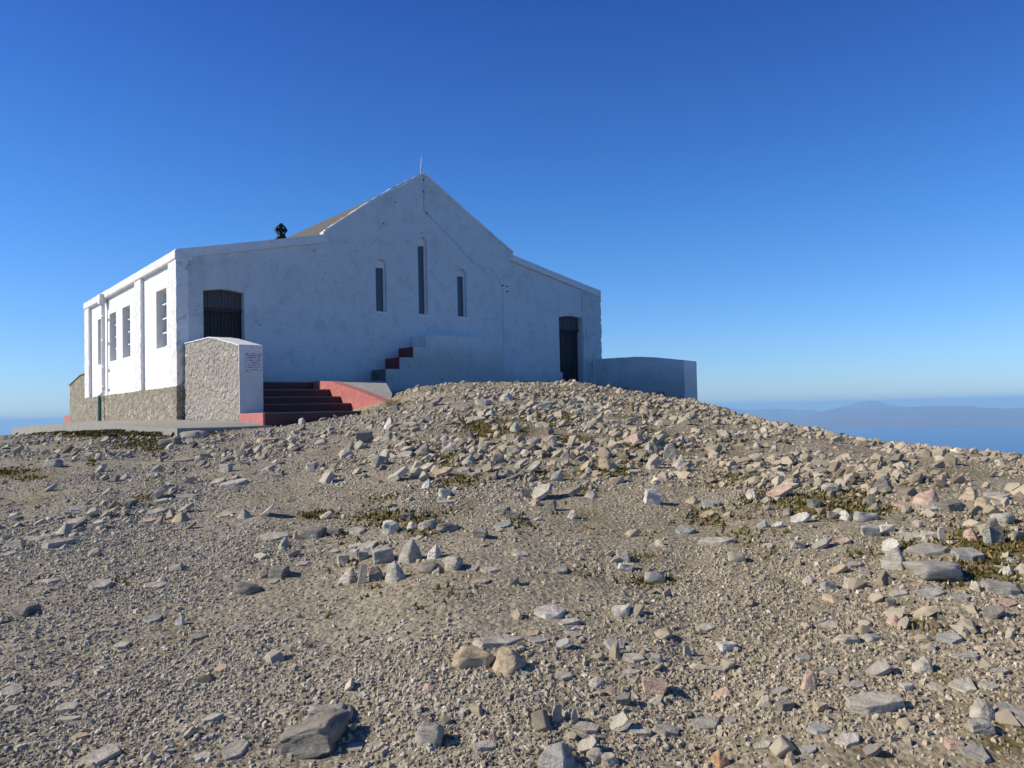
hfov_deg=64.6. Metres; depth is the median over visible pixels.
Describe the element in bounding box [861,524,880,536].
rock block
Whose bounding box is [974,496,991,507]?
pointed rock
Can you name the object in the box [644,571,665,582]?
boulder
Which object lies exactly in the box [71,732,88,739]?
flat rock
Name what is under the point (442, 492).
boulder
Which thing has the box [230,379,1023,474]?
loose stones
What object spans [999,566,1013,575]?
pointed rock
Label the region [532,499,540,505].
pointed rock
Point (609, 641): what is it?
flat rock
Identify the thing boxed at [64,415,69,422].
pink block
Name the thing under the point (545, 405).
rock block
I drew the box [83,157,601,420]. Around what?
church
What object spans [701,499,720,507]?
flat rock
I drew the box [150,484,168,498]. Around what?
leaning rock
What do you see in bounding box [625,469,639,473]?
flat rock
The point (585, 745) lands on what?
leaning rock
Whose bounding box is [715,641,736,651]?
rock block
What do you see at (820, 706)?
rock block
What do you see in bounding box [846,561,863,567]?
flat rock
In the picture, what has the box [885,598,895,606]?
rock block
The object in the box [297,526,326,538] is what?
boulder
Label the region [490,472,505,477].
flat rock
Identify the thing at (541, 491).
leaning rock
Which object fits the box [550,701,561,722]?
upright rock
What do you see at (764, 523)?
pointed rock
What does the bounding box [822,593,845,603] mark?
rock block
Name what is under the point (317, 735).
boulder
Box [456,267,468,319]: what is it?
lancet window
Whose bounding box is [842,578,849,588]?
pointed rock
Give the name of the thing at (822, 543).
leaning rock
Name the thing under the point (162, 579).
pointed rock
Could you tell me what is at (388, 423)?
pointed rock
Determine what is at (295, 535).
boulder
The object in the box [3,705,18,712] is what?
flat rock
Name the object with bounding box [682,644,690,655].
upright rock
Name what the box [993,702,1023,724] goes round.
flat rock
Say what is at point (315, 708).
boulder
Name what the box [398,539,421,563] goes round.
pointed rock
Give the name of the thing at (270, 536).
flat rock
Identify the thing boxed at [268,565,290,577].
boulder
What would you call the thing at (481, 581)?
flat rock
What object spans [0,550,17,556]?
flat rock
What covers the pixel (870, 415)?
hills
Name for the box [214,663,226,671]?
flat rock
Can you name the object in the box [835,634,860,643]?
flat rock
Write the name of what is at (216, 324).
door
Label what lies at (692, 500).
pointed rock
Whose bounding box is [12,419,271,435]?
concrete path
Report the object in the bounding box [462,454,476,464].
pointed rock
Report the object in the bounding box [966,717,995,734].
rock block
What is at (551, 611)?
flat rock
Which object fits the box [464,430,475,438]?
pointed rock
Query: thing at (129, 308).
side window
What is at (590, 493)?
pointed rock
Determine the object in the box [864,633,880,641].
boulder
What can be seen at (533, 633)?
flat rock
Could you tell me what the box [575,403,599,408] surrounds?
flat rock
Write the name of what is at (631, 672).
flat rock
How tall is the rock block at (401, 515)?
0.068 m
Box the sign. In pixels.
[246,353,260,371]
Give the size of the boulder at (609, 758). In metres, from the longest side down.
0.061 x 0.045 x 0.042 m
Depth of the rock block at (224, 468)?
8.76 m
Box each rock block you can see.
[4,539,27,548]
[219,463,233,472]
[306,462,317,469]
[327,527,343,535]
[337,554,348,564]
[348,548,359,558]
[356,430,372,442]
[358,550,368,560]
[371,547,394,564]
[387,405,399,413]
[398,512,412,519]
[442,440,449,448]
[471,528,487,538]
[475,399,491,405]
[492,454,503,463]
[498,506,510,516]
[506,511,520,519]
[507,448,519,454]
[509,577,518,585]
[520,488,530,497]
[537,401,552,408]
[543,500,556,510]
[551,471,563,480]
[611,604,630,615]
[615,692,630,704]
[616,549,630,561]
[618,563,634,570]
[641,676,667,694]
[643,488,660,504]
[648,456,662,465]
[650,653,662,663]
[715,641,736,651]
[727,551,745,562]
[774,699,794,711]
[790,540,805,548]
[806,499,820,508]
[813,701,828,711]
[820,581,836,590]
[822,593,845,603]
[827,511,837,518]
[859,567,870,574]
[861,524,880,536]
[878,524,894,531]
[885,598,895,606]
[920,530,936,539]
[934,498,965,511]
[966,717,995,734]
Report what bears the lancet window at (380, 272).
in the church
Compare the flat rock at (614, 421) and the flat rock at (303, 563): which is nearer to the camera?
the flat rock at (303, 563)
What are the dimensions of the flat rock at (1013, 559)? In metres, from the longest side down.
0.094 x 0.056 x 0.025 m
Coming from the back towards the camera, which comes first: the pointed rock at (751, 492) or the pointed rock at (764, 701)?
the pointed rock at (751, 492)
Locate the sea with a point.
(1006, 440)
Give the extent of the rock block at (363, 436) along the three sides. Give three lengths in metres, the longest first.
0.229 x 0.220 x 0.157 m
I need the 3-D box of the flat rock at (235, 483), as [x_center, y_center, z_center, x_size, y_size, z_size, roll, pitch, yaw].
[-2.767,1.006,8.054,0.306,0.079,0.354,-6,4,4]
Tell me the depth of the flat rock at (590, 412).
12.57 m
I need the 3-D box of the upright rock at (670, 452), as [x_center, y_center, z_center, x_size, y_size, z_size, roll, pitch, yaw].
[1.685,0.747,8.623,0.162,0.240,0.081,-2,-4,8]
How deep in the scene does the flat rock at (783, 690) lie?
3.18 m
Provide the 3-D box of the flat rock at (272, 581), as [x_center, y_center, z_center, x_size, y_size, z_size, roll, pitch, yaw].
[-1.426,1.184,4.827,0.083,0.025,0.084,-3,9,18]
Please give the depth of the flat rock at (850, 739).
2.79 m
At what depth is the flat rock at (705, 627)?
3.84 m
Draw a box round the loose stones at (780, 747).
[0,447,1023,767]
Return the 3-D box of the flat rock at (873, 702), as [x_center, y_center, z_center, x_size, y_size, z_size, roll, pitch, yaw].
[1.347,1.206,3.034,0.225,0.066,0.133,-7,4,0]
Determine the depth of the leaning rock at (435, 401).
14.00 m
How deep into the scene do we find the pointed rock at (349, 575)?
4.69 m
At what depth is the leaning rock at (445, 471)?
7.57 m
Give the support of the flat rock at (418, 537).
on the ground
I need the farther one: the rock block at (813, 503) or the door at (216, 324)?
the door at (216, 324)
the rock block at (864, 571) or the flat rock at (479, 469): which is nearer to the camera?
the rock block at (864, 571)
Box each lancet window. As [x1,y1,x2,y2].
[374,257,388,314]
[416,235,429,317]
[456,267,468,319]
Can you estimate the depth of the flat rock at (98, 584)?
4.84 m
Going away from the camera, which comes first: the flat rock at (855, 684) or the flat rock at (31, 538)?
the flat rock at (855, 684)
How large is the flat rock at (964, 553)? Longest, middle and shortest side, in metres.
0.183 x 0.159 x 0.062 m
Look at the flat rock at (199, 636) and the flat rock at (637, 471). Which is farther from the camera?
the flat rock at (637, 471)
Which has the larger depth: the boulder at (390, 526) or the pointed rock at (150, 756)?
the boulder at (390, 526)
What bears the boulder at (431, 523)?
on the ground
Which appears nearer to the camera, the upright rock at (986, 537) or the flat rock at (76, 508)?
the upright rock at (986, 537)
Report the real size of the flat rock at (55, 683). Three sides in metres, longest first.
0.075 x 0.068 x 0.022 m
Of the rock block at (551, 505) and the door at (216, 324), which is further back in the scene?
the door at (216, 324)
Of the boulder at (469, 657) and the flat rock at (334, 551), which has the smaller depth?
the boulder at (469, 657)
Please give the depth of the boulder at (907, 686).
3.15 m
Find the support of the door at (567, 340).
in the church
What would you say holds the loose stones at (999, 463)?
on the ground
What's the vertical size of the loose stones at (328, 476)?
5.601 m
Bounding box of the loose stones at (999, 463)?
[0,382,1012,520]
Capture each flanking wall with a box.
[69,373,84,421]
[183,337,262,420]
[593,357,697,399]
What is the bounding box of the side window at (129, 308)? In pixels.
[127,308,129,350]
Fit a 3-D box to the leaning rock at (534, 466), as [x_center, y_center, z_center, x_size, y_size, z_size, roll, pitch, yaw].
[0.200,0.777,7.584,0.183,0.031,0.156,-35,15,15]
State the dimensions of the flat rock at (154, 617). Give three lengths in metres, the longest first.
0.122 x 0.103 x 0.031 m
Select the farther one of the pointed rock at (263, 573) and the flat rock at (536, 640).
the pointed rock at (263, 573)
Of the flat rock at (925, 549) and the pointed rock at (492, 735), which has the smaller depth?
the pointed rock at (492, 735)
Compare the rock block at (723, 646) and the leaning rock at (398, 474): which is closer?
the rock block at (723, 646)
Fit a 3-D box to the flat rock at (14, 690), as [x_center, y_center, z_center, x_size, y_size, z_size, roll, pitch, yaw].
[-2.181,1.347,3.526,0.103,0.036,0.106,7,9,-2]
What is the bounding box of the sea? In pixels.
[820,427,1023,454]
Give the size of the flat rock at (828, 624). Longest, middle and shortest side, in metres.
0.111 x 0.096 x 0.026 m
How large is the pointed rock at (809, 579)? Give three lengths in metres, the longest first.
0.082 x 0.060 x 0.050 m
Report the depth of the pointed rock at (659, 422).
11.54 m
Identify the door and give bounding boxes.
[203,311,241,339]
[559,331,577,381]
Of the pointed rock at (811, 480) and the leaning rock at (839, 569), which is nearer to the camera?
the leaning rock at (839, 569)
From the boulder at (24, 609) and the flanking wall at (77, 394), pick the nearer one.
the boulder at (24, 609)
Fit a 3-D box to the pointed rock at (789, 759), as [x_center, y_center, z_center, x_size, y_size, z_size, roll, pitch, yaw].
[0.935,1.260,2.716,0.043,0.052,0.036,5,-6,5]
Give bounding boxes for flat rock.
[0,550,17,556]
[0,685,23,696]
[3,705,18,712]
[23,536,45,541]
[32,578,60,583]
[41,538,75,548]
[46,680,60,686]
[54,701,79,713]
[55,716,81,722]
[63,517,81,524]
[69,505,85,510]
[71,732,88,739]
[82,744,121,765]
[87,579,113,589]
[113,641,130,649]
[141,518,156,523]
[143,581,166,588]
[143,613,161,622]
[147,507,166,513]
[171,457,193,461]
[175,493,198,499]
[188,632,207,641]
[194,751,211,761]
[202,713,224,722]
[210,478,225,483]
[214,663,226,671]
[217,510,234,517]
[219,478,248,487]
[222,739,249,760]
[256,437,278,442]
[260,532,288,540]
[266,578,278,584]
[296,561,308,565]
[327,548,339,553]
[345,742,362,752]
[349,526,365,534]
[349,542,364,547]
[358,541,376,550]
[368,506,379,510]
[396,451,412,457]
[398,414,413,419]
[411,535,422,539]
[437,499,456,503]
[458,467,471,472]
[464,416,485,420]
[466,564,478,571]
[472,635,523,649]
[473,578,488,583]
[473,740,495,751]
[475,467,482,471]
[480,566,499,572]
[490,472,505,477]
[493,520,511,527]
[512,548,528,556]
[521,630,540,635]
[528,636,549,643]
[534,604,565,618]
[535,421,549,426]
[552,567,567,574]
[554,670,572,680]
[558,618,580,625]
[566,631,581,637]
[571,721,599,734]
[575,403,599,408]
[583,410,598,414]
[603,419,620,422]
[603,636,624,649]
[622,653,645,662]
[623,668,641,675]
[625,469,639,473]
[626,724,650,736]
[631,617,644,622]
[653,724,679,736]
[675,526,696,533]
[691,715,719,731]
[695,623,715,631]
[698,537,735,544]
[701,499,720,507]
[709,666,725,672]
[724,717,736,724]
[753,740,771,749]
[761,543,774,547]
[771,686,789,694]
[794,654,811,661]
[799,744,815,754]
[805,721,830,734]
[819,621,837,628]
[822,666,838,675]
[835,732,859,746]
[836,537,851,544]
[845,691,904,714]
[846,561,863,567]
[846,679,864,688]
[889,589,907,596]
[894,502,914,506]
[900,532,921,539]
[904,542,949,556]
[915,503,937,511]
[915,586,945,596]
[927,681,944,691]
[936,630,963,644]
[948,677,976,692]
[950,547,984,560]
[950,594,969,600]
[951,652,979,660]
[959,741,991,763]
[979,681,999,690]
[980,579,1020,594]
[982,492,1009,498]
[989,668,1009,674]
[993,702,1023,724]
[998,598,1017,606]
[1006,556,1020,561]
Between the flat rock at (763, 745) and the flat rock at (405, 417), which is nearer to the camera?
the flat rock at (763, 745)
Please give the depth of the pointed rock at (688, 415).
12.81 m
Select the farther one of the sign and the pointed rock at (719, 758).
the sign
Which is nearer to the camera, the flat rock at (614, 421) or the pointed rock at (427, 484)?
the pointed rock at (427, 484)
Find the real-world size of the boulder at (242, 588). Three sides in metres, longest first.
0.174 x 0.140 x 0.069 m
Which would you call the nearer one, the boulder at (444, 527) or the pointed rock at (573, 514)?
the boulder at (444, 527)
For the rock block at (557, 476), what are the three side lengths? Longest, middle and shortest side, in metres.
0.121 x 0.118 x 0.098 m
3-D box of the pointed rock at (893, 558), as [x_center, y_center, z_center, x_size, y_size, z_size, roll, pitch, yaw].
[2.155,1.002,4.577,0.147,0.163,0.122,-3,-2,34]
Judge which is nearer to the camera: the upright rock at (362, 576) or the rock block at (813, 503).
the upright rock at (362, 576)
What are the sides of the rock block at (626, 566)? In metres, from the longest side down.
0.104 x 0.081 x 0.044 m
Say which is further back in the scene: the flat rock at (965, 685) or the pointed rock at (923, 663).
the pointed rock at (923, 663)
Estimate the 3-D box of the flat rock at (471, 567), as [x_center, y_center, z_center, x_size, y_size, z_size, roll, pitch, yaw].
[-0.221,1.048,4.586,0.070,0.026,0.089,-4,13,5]
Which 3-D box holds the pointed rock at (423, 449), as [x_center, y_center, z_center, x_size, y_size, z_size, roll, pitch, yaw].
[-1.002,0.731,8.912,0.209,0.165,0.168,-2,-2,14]
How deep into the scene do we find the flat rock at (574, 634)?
3.68 m
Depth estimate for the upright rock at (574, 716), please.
2.98 m
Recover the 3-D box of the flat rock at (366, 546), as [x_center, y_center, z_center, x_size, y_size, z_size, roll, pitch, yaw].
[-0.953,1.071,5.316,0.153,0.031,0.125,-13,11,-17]
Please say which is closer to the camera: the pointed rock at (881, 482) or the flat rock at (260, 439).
the pointed rock at (881, 482)
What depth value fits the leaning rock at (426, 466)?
7.86 m
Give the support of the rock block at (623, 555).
on the ground
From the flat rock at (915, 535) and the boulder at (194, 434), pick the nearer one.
the flat rock at (915, 535)
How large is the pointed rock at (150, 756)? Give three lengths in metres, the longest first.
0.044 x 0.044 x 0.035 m
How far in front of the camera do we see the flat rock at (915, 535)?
5.08 m
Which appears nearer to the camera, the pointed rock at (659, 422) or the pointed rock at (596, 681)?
the pointed rock at (596, 681)
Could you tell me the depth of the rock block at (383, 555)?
4.93 m
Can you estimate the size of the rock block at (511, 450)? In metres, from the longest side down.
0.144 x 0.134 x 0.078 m
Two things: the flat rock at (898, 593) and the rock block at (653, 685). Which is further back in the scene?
the flat rock at (898, 593)
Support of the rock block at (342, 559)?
on the ground
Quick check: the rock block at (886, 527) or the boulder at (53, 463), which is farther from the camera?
the boulder at (53, 463)
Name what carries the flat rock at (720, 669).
on the ground
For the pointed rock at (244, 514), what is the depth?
6.45 m
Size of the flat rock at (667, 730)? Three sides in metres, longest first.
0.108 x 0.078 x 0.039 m
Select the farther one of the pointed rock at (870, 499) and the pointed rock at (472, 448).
the pointed rock at (472, 448)
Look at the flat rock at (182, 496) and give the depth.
7.48 m
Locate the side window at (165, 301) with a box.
[162,292,166,346]
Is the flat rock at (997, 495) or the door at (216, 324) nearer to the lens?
the flat rock at (997, 495)
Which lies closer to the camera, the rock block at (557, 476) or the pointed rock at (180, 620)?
the pointed rock at (180, 620)
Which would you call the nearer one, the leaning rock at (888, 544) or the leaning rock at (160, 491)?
the leaning rock at (888, 544)
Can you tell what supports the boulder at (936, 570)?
on the ground
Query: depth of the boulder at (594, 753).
2.75 m
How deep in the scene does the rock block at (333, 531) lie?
5.70 m
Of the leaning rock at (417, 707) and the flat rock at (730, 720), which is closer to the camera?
the flat rock at (730, 720)
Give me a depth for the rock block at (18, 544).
5.77 m
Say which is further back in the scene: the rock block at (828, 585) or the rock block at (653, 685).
the rock block at (828, 585)
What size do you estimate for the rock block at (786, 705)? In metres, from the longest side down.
0.072 x 0.049 x 0.040 m
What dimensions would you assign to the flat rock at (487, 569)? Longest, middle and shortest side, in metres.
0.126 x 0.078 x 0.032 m
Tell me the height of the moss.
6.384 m
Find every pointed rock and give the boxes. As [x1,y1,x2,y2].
[143,750,154,762]
[157,575,167,581]
[170,512,189,522]
[175,615,184,625]
[232,449,247,458]
[238,509,251,518]
[257,567,268,578]
[278,537,289,548]
[338,567,357,583]
[343,441,354,449]
[379,432,392,441]
[383,418,392,428]
[385,561,405,582]
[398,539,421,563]
[407,522,417,529]
[413,443,430,454]
[422,479,431,488]
[423,683,435,692]
[427,544,441,558]
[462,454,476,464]
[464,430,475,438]
[467,446,477,452]
[488,730,496,739]
[491,647,525,676]
[499,393,512,400]
[506,434,515,442]
[510,421,519,431]
[526,400,536,405]
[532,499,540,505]
[538,742,575,767]
[548,439,559,447]
[560,450,570,458]
[567,510,577,518]
[584,489,597,497]
[589,676,604,687]
[598,455,618,469]
[624,433,644,442]
[644,441,652,450]
[651,437,663,452]
[654,419,663,425]
[672,455,684,467]
[683,412,690,418]
[685,496,698,503]
[710,749,729,767]
[713,687,733,698]
[746,488,759,499]
[756,520,768,527]
[756,695,771,706]
[784,751,795,765]
[800,671,816,690]
[802,575,814,583]
[809,477,813,484]
[838,510,851,520]
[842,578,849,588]
[862,494,875,504]
[874,475,891,489]
[881,547,905,569]
[886,614,898,624]
[897,526,908,532]
[912,489,938,503]
[912,656,933,672]
[959,487,976,500]
[963,528,978,541]
[969,581,980,590]
[969,699,995,720]
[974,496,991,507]
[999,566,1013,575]
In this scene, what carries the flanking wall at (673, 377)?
on the ground
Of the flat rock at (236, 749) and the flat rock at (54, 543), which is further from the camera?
the flat rock at (54, 543)
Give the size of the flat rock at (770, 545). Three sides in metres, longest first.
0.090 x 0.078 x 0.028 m
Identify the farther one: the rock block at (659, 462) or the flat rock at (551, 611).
the rock block at (659, 462)
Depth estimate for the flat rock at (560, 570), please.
4.56 m
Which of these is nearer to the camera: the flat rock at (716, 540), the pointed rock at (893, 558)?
the pointed rock at (893, 558)
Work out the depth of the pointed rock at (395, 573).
4.56 m
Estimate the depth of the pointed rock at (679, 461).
7.90 m
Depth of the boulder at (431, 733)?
2.84 m
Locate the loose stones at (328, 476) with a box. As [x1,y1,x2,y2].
[0,379,1023,539]
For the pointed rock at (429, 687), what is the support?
on the ground
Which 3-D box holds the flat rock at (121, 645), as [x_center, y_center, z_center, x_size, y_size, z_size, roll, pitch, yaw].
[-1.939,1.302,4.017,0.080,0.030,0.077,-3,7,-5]
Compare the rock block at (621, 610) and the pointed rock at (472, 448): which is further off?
the pointed rock at (472, 448)
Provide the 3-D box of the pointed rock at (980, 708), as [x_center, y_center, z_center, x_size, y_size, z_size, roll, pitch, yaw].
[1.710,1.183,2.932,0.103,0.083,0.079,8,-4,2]
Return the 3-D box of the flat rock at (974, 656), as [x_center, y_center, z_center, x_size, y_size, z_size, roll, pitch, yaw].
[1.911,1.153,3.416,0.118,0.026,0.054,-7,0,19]
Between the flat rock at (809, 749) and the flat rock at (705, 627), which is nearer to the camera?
the flat rock at (809, 749)
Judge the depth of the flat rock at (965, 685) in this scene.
3.13 m
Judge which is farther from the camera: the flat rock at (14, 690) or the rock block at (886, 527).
the rock block at (886, 527)
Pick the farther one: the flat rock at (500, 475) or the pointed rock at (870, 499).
the flat rock at (500, 475)
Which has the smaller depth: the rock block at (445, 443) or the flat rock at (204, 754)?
the flat rock at (204, 754)
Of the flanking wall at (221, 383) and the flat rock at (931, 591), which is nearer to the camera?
the flat rock at (931, 591)
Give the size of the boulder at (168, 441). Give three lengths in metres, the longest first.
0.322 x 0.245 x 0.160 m
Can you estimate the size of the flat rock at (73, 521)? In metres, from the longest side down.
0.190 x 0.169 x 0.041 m
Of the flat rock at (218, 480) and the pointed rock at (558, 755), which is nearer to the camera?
the pointed rock at (558, 755)
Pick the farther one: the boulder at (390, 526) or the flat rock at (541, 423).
the flat rock at (541, 423)
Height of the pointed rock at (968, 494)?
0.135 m
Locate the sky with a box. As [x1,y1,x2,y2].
[0,0,1023,434]
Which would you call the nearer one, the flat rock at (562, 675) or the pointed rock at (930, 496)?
the flat rock at (562, 675)
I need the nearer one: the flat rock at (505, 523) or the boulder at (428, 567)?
the boulder at (428, 567)
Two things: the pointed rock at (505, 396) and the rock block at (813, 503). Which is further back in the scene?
the pointed rock at (505, 396)
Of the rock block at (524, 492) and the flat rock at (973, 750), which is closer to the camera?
the flat rock at (973, 750)
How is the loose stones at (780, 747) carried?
on the ground
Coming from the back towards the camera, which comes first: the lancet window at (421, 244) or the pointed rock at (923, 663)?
the lancet window at (421, 244)
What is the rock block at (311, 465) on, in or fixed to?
on the ground
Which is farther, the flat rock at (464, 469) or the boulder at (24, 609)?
the flat rock at (464, 469)
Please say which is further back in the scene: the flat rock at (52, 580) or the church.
the church
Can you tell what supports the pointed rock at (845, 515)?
on the ground
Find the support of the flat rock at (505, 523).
on the ground
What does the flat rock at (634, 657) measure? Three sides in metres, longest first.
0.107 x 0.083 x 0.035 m
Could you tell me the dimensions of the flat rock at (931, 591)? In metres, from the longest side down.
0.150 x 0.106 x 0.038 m
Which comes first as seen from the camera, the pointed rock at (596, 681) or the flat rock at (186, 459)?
the pointed rock at (596, 681)
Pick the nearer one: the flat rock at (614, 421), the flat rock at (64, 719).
the flat rock at (64, 719)
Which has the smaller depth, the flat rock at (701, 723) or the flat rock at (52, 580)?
the flat rock at (701, 723)
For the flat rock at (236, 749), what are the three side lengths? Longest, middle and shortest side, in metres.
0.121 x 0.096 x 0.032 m
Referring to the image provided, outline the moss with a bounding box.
[0,381,1023,638]
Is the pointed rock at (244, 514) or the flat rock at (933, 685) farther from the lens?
the pointed rock at (244, 514)
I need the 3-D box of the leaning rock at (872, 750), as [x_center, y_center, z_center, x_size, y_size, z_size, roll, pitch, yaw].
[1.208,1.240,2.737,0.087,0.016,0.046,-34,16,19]
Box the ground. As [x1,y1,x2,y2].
[0,382,1023,767]
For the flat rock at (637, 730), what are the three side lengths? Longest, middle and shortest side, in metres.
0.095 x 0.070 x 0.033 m
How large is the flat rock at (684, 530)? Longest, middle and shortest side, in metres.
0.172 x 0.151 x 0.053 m
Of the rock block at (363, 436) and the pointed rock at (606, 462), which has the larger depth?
the rock block at (363, 436)
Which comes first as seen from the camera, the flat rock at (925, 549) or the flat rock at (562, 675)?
the flat rock at (562, 675)
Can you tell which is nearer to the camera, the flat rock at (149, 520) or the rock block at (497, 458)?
the flat rock at (149, 520)
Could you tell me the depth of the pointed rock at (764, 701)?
3.08 m
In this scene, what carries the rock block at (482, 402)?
on the ground
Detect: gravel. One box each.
[0,380,1022,461]
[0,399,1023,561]
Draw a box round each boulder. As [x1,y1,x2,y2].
[9,603,40,616]
[43,459,63,467]
[158,437,181,445]
[180,430,209,437]
[233,582,262,594]
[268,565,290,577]
[273,708,350,758]
[293,529,300,538]
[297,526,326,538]
[298,418,304,424]
[305,703,352,721]
[382,520,399,533]
[414,720,444,746]
[417,562,440,572]
[418,518,436,529]
[436,522,458,531]
[438,488,450,497]
[444,556,462,570]
[452,646,493,670]
[586,747,602,763]
[601,752,618,765]
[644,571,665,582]
[821,483,839,491]
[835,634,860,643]
[852,511,879,521]
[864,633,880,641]
[899,682,913,690]
[902,560,963,580]
[943,738,965,750]
[990,512,1015,523]
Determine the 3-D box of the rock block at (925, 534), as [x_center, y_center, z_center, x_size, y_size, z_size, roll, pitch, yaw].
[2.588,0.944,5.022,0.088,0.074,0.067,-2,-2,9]
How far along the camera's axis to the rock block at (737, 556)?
4.82 m
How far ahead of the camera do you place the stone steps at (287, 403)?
19.20 m
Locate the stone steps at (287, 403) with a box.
[239,381,391,426]
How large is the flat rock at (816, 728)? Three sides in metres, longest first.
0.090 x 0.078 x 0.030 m
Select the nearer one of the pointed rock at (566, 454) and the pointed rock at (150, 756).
the pointed rock at (150, 756)
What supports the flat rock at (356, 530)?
on the ground
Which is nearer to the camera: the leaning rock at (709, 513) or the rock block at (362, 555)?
the rock block at (362, 555)
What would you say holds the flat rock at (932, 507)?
on the ground
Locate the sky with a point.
(818, 205)
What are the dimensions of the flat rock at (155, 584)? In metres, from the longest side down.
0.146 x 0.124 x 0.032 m
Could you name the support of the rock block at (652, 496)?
on the ground
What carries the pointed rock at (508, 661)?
on the ground
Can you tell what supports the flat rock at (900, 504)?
on the ground
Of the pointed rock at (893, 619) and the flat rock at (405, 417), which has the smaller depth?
the pointed rock at (893, 619)
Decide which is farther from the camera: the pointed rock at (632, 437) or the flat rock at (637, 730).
the pointed rock at (632, 437)
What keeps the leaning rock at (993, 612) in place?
on the ground
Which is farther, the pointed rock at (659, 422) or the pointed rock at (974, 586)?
the pointed rock at (659, 422)
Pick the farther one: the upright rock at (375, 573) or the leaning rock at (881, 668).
the upright rock at (375, 573)
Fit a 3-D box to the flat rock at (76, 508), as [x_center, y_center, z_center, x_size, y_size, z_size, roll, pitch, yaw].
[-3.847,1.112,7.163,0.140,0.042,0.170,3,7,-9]
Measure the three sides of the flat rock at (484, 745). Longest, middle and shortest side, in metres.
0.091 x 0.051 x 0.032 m
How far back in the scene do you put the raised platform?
24.56 m
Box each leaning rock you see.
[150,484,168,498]
[179,502,194,512]
[260,503,277,516]
[387,467,408,480]
[412,703,422,711]
[419,462,435,470]
[426,397,442,405]
[434,467,452,476]
[514,458,526,467]
[527,460,541,471]
[531,483,552,499]
[555,638,572,648]
[558,484,582,496]
[577,737,596,752]
[580,461,591,470]
[609,712,632,731]
[699,510,715,517]
[766,483,792,497]
[770,522,782,527]
[791,512,811,522]
[811,537,831,548]
[828,564,848,573]
[862,744,882,756]
[864,661,891,675]
[882,538,900,551]
[981,605,1004,618]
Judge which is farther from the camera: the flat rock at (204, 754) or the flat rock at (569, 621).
the flat rock at (569, 621)
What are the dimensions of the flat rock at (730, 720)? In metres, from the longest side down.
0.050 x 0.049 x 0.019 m
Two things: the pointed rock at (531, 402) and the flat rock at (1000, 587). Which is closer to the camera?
the flat rock at (1000, 587)
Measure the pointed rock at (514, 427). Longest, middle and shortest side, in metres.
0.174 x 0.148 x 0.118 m
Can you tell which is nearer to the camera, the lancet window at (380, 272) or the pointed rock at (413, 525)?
the pointed rock at (413, 525)
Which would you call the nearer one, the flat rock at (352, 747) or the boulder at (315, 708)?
the flat rock at (352, 747)
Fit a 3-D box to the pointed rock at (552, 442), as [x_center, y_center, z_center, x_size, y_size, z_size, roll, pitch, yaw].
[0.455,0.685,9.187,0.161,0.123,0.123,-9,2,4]
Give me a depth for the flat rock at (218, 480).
8.20 m
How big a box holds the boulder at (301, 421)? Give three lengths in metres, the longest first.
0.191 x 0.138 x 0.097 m
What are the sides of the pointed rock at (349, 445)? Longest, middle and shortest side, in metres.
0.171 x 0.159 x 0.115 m
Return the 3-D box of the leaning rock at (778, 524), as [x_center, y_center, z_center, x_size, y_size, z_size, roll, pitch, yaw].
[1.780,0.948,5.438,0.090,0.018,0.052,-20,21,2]
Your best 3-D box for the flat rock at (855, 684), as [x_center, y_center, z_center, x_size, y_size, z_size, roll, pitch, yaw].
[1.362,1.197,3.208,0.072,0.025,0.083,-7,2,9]
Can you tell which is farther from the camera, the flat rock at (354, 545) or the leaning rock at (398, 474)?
the leaning rock at (398, 474)
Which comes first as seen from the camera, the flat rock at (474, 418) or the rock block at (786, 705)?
the rock block at (786, 705)
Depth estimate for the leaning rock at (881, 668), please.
3.31 m
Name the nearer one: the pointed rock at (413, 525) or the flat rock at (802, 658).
the flat rock at (802, 658)
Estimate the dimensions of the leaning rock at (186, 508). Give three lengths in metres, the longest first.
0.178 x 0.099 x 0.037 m
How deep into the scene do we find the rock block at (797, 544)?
4.99 m
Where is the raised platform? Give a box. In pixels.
[372,335,503,392]
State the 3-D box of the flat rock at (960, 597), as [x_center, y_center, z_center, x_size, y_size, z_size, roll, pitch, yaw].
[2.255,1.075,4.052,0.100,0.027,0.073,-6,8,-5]
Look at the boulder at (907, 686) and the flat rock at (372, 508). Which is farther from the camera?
the flat rock at (372, 508)
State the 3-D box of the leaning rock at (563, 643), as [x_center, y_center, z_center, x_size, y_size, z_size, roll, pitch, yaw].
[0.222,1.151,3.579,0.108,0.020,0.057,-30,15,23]
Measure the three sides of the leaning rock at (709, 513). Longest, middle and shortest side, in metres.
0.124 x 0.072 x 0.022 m
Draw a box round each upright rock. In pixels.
[357,563,366,584]
[369,566,382,581]
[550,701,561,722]
[571,709,577,722]
[663,443,676,458]
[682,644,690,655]
[937,527,946,541]
[983,524,991,543]
[986,517,1005,542]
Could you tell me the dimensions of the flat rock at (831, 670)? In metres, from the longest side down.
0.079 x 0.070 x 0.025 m
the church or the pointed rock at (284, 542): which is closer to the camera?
the pointed rock at (284, 542)
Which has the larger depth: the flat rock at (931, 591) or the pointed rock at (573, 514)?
the pointed rock at (573, 514)
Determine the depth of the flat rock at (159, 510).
6.98 m
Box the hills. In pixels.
[724,401,1023,428]
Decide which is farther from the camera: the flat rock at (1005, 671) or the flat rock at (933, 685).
the flat rock at (1005, 671)
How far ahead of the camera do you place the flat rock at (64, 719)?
3.25 m
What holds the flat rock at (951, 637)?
on the ground
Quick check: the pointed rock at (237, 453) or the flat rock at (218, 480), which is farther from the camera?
the pointed rock at (237, 453)

